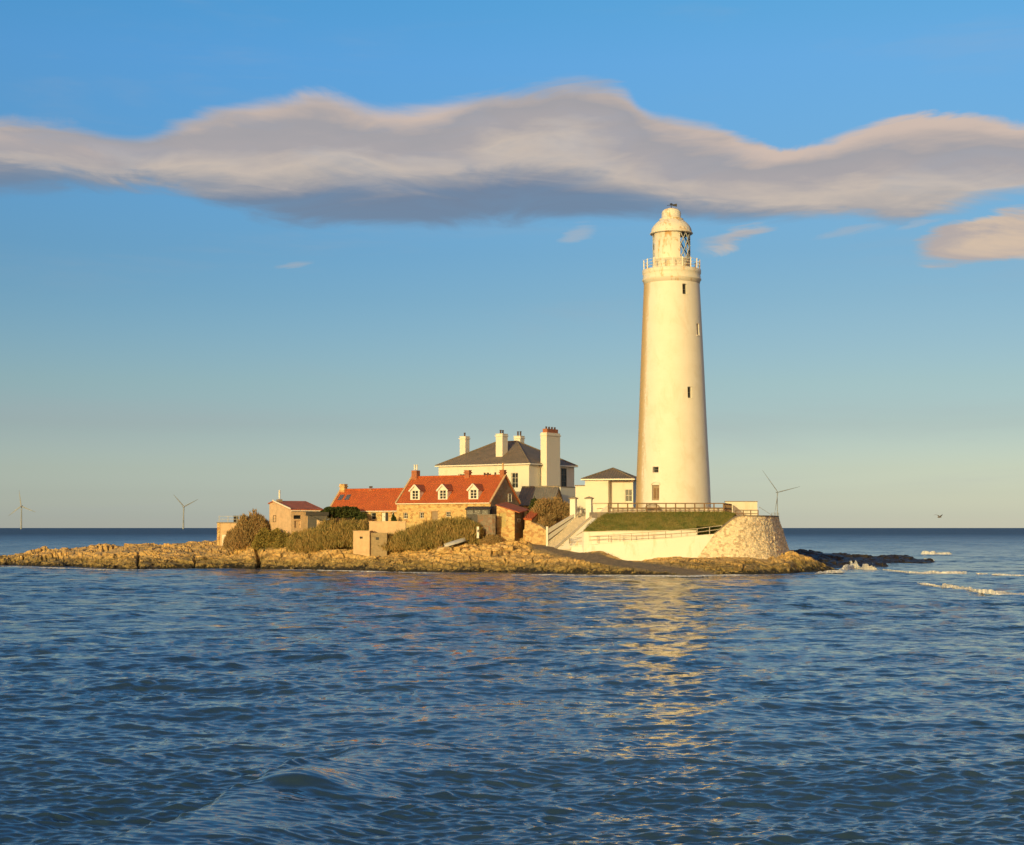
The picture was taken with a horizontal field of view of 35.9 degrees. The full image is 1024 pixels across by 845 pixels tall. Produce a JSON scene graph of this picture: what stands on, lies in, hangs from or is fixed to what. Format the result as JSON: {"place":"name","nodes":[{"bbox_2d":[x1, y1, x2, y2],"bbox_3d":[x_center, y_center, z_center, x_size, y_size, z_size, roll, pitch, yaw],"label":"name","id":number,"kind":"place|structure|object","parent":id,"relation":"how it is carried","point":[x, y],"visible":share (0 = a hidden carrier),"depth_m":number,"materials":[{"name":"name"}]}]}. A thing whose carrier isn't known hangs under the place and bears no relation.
{"place":"outdoors","nodes":[
{"label":"outdoors","id":0,"kind":"place"},
{"bbox_2d":[0,523,838,574],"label":"rocky shore","id":1,"kind":"structure","parent":0,"point":[532,558],"depth_m":198.93,"materials":[{"name":"brown stone"}]},
{"bbox_2d":[217,522,236,545],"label":"small stone hut","id":2,"kind":"structure","parent":1,"relation":"on","point":[223,528],"depth_m":228.43,"materials":[{"name":"stone"}]},
{"bbox_2d":[222,509,270,550],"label":"round bush","id":3,"kind":"object","parent":1,"relation":"on","point":[242,533],"visible":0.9,"depth_m":216.67,"materials":[{"name":"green plant"}]},
{"bbox_2d":[251,527,281,549],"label":"olive bush","id":4,"kind":"object","parent":1,"relation":"on","point":[264,537],"visible":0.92,"depth_m":213.60,"materials":[{"name":"green plant"}]},
{"bbox_2d":[272,530,299,548],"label":"olive bush","id":5,"kind":"object","parent":1,"relation":"on","point":[279,541],"visible":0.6,"depth_m":211.22,"materials":[{"name":"green plant"}]},
{"bbox_2d":[268,490,322,540],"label":"boarded house","id":6,"kind":"structure","parent":1,"relation":"on","point":[290,517],"depth_m":214.71,"materials":[{"name":"beige paint"}]},
{"bbox_2d":[294,521,299,527],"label":"door","id":7,"kind":"structure","parent":6,"relation":"in","point":[296,523],"depth_m":213.26,"materials":[{"name":"wood"}]},
{"bbox_2d":[306,511,323,529],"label":"lean to shed","id":8,"kind":"object","parent":1,"relation":"on","point":[318,521],"visible":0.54,"depth_m":211.48,"materials":[{"name":"brown wood"}]},
{"bbox_2d":[306,512,328,529],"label":"black roofed store","id":9,"kind":"structure","parent":1,"relation":"on","point":[312,522],"depth_m":211.52,"materials":[{"name":"grey fabric"}]},
{"bbox_2d":[286,517,368,553],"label":"thorn thicket","id":10,"kind":"object","parent":1,"relation":"on","point":[328,534],"visible":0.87,"depth_m":207.71,"materials":[{"name":"green plant"}]},
{"bbox_2d":[320,506,340,520],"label":"evergreen tree","id":11,"kind":"object","parent":1,"relation":"on","point":[330,509],"visible":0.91,"depth_m":212.49,"materials":[{"name":"green plant"}]},
{"bbox_2d":[332,506,361,520],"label":"bush","id":12,"kind":"object","parent":1,"relation":"on","point":[345,512],"visible":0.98,"depth_m":212.88,"materials":[{"name":"green plant"}]},
{"bbox_2d":[356,511,367,521],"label":"dark shrub","id":13,"kind":"object","parent":1,"relation":"on","point":[362,516],"visible":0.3,"depth_m":212.26,"materials":[{"name":"green plant"}]},
{"bbox_2d":[330,484,402,522],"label":"cottage","id":14,"kind":"structure","parent":1,"relation":"on","point":[376,504],"depth_m":216.63,"materials":[{"name":"tile"}]},
{"bbox_2d":[382,513,385,520],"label":"door","id":15,"kind":"structure","parent":14,"relation":"in","point":[383,514],"depth_m":214.09,"materials":[{"name":"white paint"}]},
{"bbox_2d":[353,531,387,556],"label":"block house","id":16,"kind":"structure","parent":1,"relation":"on","point":[366,543],"depth_m":203.87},
{"bbox_2d":[369,521,406,534],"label":"garden wall","id":17,"kind":"structure","parent":1,"relation":"on","point":[392,527],"depth_m":205.99,"materials":[{"name":"beige stone"}]},
{"bbox_2d":[391,514,397,520],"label":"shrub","id":18,"kind":"object","parent":1,"relation":"on","point":[393,518],"visible":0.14,"depth_m":210.50,"materials":[{"name":"green plant"}]},
{"bbox_2d":[378,514,485,551],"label":"thorn thicket","id":19,"kind":"object","parent":1,"relation":"on","point":[431,533],"visible":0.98,"depth_m":202.03,"materials":[{"name":"green plant"}]},
{"bbox_2d":[436,546,452,552],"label":"boulder","id":20,"kind":"object","parent":1,"relation":"on","point":[441,549],"visible":1,"depth_m":197.92,"materials":[{"name":"stone"}]},
{"bbox_2d":[442,537,468,546],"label":"rowing boat","id":21,"kind":"object","parent":1,"relation":"on","point":[455,542],"visible":1,"depth_m":199.07,"materials":[{"name":"white wood"}]},
{"bbox_2d":[395,463,520,534],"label":"stone cottage","id":22,"kind":"structure","parent":1,"relation":"on","point":[419,500],"depth_m":209.87,"materials":[{"name":"stone"}]},
{"bbox_2d":[432,511,437,521],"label":"door","id":23,"kind":"structure","parent":22,"relation":"in","point":[434,513],"depth_m":209.65,"materials":[{"name":"beige wood"}]},
{"bbox_2d":[508,494,511,501],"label":"window","id":24,"kind":"structure","parent":22,"relation":"in","point":[509,495],"depth_m":209.62,"materials":[{"name":"white paint"}]},
{"bbox_2d":[465,506,493,522],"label":"glazed lean to","id":25,"kind":"object","parent":1,"relation":"on","point":[472,512],"visible":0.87,"depth_m":203.58,"materials":[{"name":"grey glass"}]},
{"bbox_2d":[477,514,495,535],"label":"yard wall","id":26,"kind":"structure","parent":1,"relation":"on","point":[487,521],"depth_m":201.50,"materials":[{"name":"grey concrete"}]},
{"bbox_2d":[479,533,501,545],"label":"grass clump","id":27,"kind":"object","parent":1,"relation":"on","point":[488,539],"visible":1,"depth_m":199.98,"materials":[{"name":"brown plant"}]},
{"bbox_2d":[435,426,577,503],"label":"keepers house","id":28,"kind":"structure","parent":1,"relation":"on","point":[528,465],"depth_m":225.41,"materials":[{"name":"white paint"}]},
{"bbox_2d":[512,473,517,487],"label":"window","id":29,"kind":"structure","parent":28,"relation":"in","point":[514,475],"depth_m":222.51,"materials":[{"name":"white paint"}]},
{"bbox_2d":[561,468,566,486],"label":"window","id":30,"kind":"structure","parent":28,"relation":"in","point":[563,470],"depth_m":228.63,"materials":[{"name":"black glass"}]},
{"bbox_2d":[496,502,529,541],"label":"mono pitch shed","id":31,"kind":"structure","parent":1,"relation":"on","point":[510,520],"depth_m":202.47,"materials":[{"name":"stone"}]},
{"bbox_2d":[500,513,505,526],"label":"door","id":32,"kind":"structure","parent":31,"relation":"in","point":[502,515],"depth_m":202.50,"materials":[{"name":"beige wood"}]},
{"bbox_2d":[526,496,537,513],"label":"dark shrub","id":33,"kind":"object","parent":1,"relation":"on","point":[532,503],"visible":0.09,"depth_m":209.86,"materials":[{"name":"green plant"}]},
{"bbox_2d":[523,522,545,544],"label":"rubble wall","id":34,"kind":"structure","parent":1,"relation":"on","point":[534,533],"depth_m":199.33,"materials":[{"name":"stone"}]},
{"bbox_2d":[524,498,545,527],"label":"roofed stone store","id":35,"kind":"structure","parent":1,"relation":"on","point":[531,516],"depth_m":202.69,"materials":[{"name":"stone"}]},
{"bbox_2d":[519,486,563,522],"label":"slate outbuilding","id":36,"kind":"structure","parent":1,"relation":"on","point":[527,494],"depth_m":216.05,"materials":[{"name":"stone"}]},
{"bbox_2d":[524,495,569,527],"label":"brown bush","id":37,"kind":"object","parent":1,"relation":"on","point":[554,511],"visible":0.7,"depth_m":204.75,"materials":[{"name":"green plant"}]},
{"bbox_2d":[547,513,585,546],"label":"stone stairs","id":38,"kind":"structure","parent":1,"relation":"on","point":[571,527],"depth_m":198.23,"materials":[{"name":"beige stone"}]},
{"bbox_2d":[546,510,580,545],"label":"stair parapet","id":39,"kind":"structure","parent":38,"relation":"on","point":[553,531],"depth_m":198.12,"materials":[{"name":"white paint"}]},
{"bbox_2d":[568,496,577,517],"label":"gate pier","id":40,"kind":"structure","parent":38,"relation":"on","point":[573,504],"depth_m":200.60,"materials":[{"name":"white paint"}]},
{"bbox_2d":[578,508,585,517],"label":"iron gate","id":41,"kind":"structure","parent":38,"relation":"on","point":[581,509],"depth_m":200.09,"materials":[{"name":"metal"}]},
{"bbox_2d":[584,496,593,518],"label":"gate pier","id":42,"kind":"structure","parent":38,"relation":"on","point":[589,504],"depth_m":199.01,"materials":[{"name":"white paint"}]},
{"bbox_2d":[554,503,609,550],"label":"stair wing wall","id":43,"kind":"structure","parent":1,"relation":"on","point":[582,526],"depth_m":196.44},
{"bbox_2d":[576,530,696,551],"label":"retaining wall","id":44,"kind":"structure","parent":1,"relation":"on","point":[585,540],"depth_m":192.47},
{"bbox_2d":[568,534,713,560],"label":"sea wall","id":45,"kind":"structure","parent":1,"relation":"on","point":[682,546],"depth_m":189.97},
{"bbox_2d":[570,525,721,542],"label":"ramp railing","id":46,"kind":"object","parent":45,"relation":"on","point":[665,534],"visible":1,"depth_m":190.50,"materials":[{"name":"brown metal"}]},
{"bbox_2d":[696,526,720,534],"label":"dark hedge strip","id":47,"kind":"object","parent":1,"relation":"on","point":[707,529],"visible":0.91,"depth_m":191.24,"materials":[{"name":"green plant"}]},
{"bbox_2d":[697,515,788,558],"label":"stone bastion","id":48,"kind":"object","parent":1,"relation":"on","point":[758,536],"visible":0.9,"depth_m":189.85,"materials":[{"name":"beige stone"}]},
{"bbox_2d":[0,528,1023,844],"bbox_3d":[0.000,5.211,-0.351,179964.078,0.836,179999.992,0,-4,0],"label":"sea water","id":49,"kind":"structure","parent":0,"point":[258,706],"depth_m":48.24,"materials":[{"name":"blue liquid"}]},
{"bbox_2d":[10,492,34,528],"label":"wind turbine","id":50,"kind":"object","parent":49,"relation":"in","point":[21,506],"visible":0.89,"depth_m":7082.46,"materials":[{"name":"paint"}]},
{"bbox_2d":[0,566,164,569],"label":"foam","id":51,"kind":"object","parent":49,"relation":"on","point":[83,568],"visible":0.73,"depth_m":200.44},
{"bbox_2d":[174,495,197,528],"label":"wind turbine","id":52,"kind":"object","parent":49,"relation":"in","point":[183,506],"visible":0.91,"depth_m":7081.43,"materials":[{"name":"paint"}]},
{"bbox_2d":[282,569,426,572],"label":"foam","id":53,"kind":"object","parent":49,"relation":"on","point":[362,571],"visible":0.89,"depth_m":191.82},
{"bbox_2d":[511,574,740,576],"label":"foam","id":54,"kind":"object","parent":49,"relation":"on","point":[642,575],"visible":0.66,"depth_m":173.12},
{"bbox_2d":[762,470,796,515],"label":"wind turbine","id":55,"kind":"object","parent":49,"relation":"in","point":[777,496],"visible":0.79,"depth_m":5190.49,"materials":[{"name":"paint"}]},
{"bbox_2d":[815,570,844,573],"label":"foam","id":56,"kind":"object","parent":49,"relation":"on","point":[831,571],"visible":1,"depth_m":187.07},
{"bbox_2d":[839,563,876,569],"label":"foam","id":57,"kind":"object","parent":49,"relation":"on","point":[857,566],"visible":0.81,"depth_m":203.01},
{"bbox_2d":[791,549,933,567],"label":"reef rock","id":58,"kind":"object","parent":49,"relation":"in","point":[836,560],"visible":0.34,"depth_m":239.03,"materials":[{"name":"black stone"}]},
{"bbox_2d":[877,569,930,573],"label":"foam","id":59,"kind":"object","parent":49,"relation":"on","point":[906,571],"visible":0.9,"depth_m":187.77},
{"bbox_2d":[921,551,935,553],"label":"foam","id":60,"kind":"object","parent":49,"relation":"on","point":[928,552],"visible":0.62,"depth_m":316.37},
{"bbox_2d":[923,570,963,573],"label":"foam","id":61,"kind":"object","parent":49,"relation":"on","point":[948,572],"visible":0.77,"depth_m":184.08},
{"bbox_2d":[929,583,1023,594],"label":"foam","id":62,"kind":"object","parent":49,"relation":"on","point":[983,591],"visible":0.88,"depth_m":129.16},
{"bbox_2d":[960,571,1023,575],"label":"foam","id":63,"kind":"object","parent":49,"relation":"on","point":[998,574],"visible":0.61,"depth_m":176.70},
{"bbox_2d":[0,0,1023,527],"label":"sky","id":64,"kind":"structure","parent":0,"point":[251,250],"materials":[{"name":"blue"}]},
{"bbox_2d":[645,504,659,510],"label":"curved bench","id":65,"kind":"object","parent":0,"point":[649,505],"visible":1,"depth_m":196.86,"materials":[{"name":"brown wood"}]},
{"bbox_2d":[584,510,735,530],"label":"grass bank","id":66,"kind":"structure","parent":0,"point":[660,525],"depth_m":193.37,"materials":[{"name":"green plant"}]},
{"bbox_2d":[589,512,734,525],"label":"terrace paving","id":67,"kind":"structure","parent":0,"point":[595,514],"depth_m":195.69,"materials":[{"name":"beige stone"}]},
{"bbox_2d":[575,468,635,512],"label":"white lodge","id":68,"kind":"structure","parent":67,"relation":"on","point":[612,485],"depth_m":212.15,"materials":[{"name":"paint"}]},
{"bbox_2d":[625,489,631,501],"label":"window","id":69,"kind":"structure","parent":68,"relation":"in","point":[628,492],"depth_m":212.12,"materials":[{"name":"white paint"}]},
{"bbox_2d":[597,508,725,511],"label":"parapet wall","id":70,"kind":"structure","parent":67,"relation":"on","point":[599,509],"depth_m":197.31,"materials":[{"name":"white paint"}]},
{"bbox_2d":[608,503,731,512],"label":"terrace fence","id":71,"kind":"object","parent":67,"relation":"on","point":[727,506],"visible":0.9,"depth_m":195.78,"materials":[{"name":"brown wood"}]},
{"bbox_2d":[636,203,710,507],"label":"lighthouse","id":72,"kind":"object","parent":67,"relation":"on","point":[672,460],"visible":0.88,"depth_m":201.55,"materials":[{"name":"paint"}]},
{"bbox_2d":[653,485,658,499],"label":"door","id":73,"kind":"structure","parent":72,"relation":"in","point":[655,487],"depth_m":200.24,"materials":[{"name":"brown wood"}]},
{"bbox_2d":[682,284,685,293],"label":"window","id":74,"kind":"structure","parent":72,"relation":"in","point":[683,285],"depth_m":202.55,"materials":[{"name":"black glass"}]},
{"label":"bastion deck","id":75,"kind":"structure","parent":0,"visible":0},
{"bbox_2d":[724,501,757,515],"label":"compound wall","id":76,"kind":"structure","parent":75,"relation":"on","point":[744,505],"depth_m":205.72,"materials":[{"name":"white paint"}]},
{"bbox_2d":[735,510,758,514],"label":"deck fence","id":77,"kind":"object","parent":75,"relation":"on","point":[743,513],"visible":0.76,"depth_m":194.36,"materials":[{"name":"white wood"}]}
]}

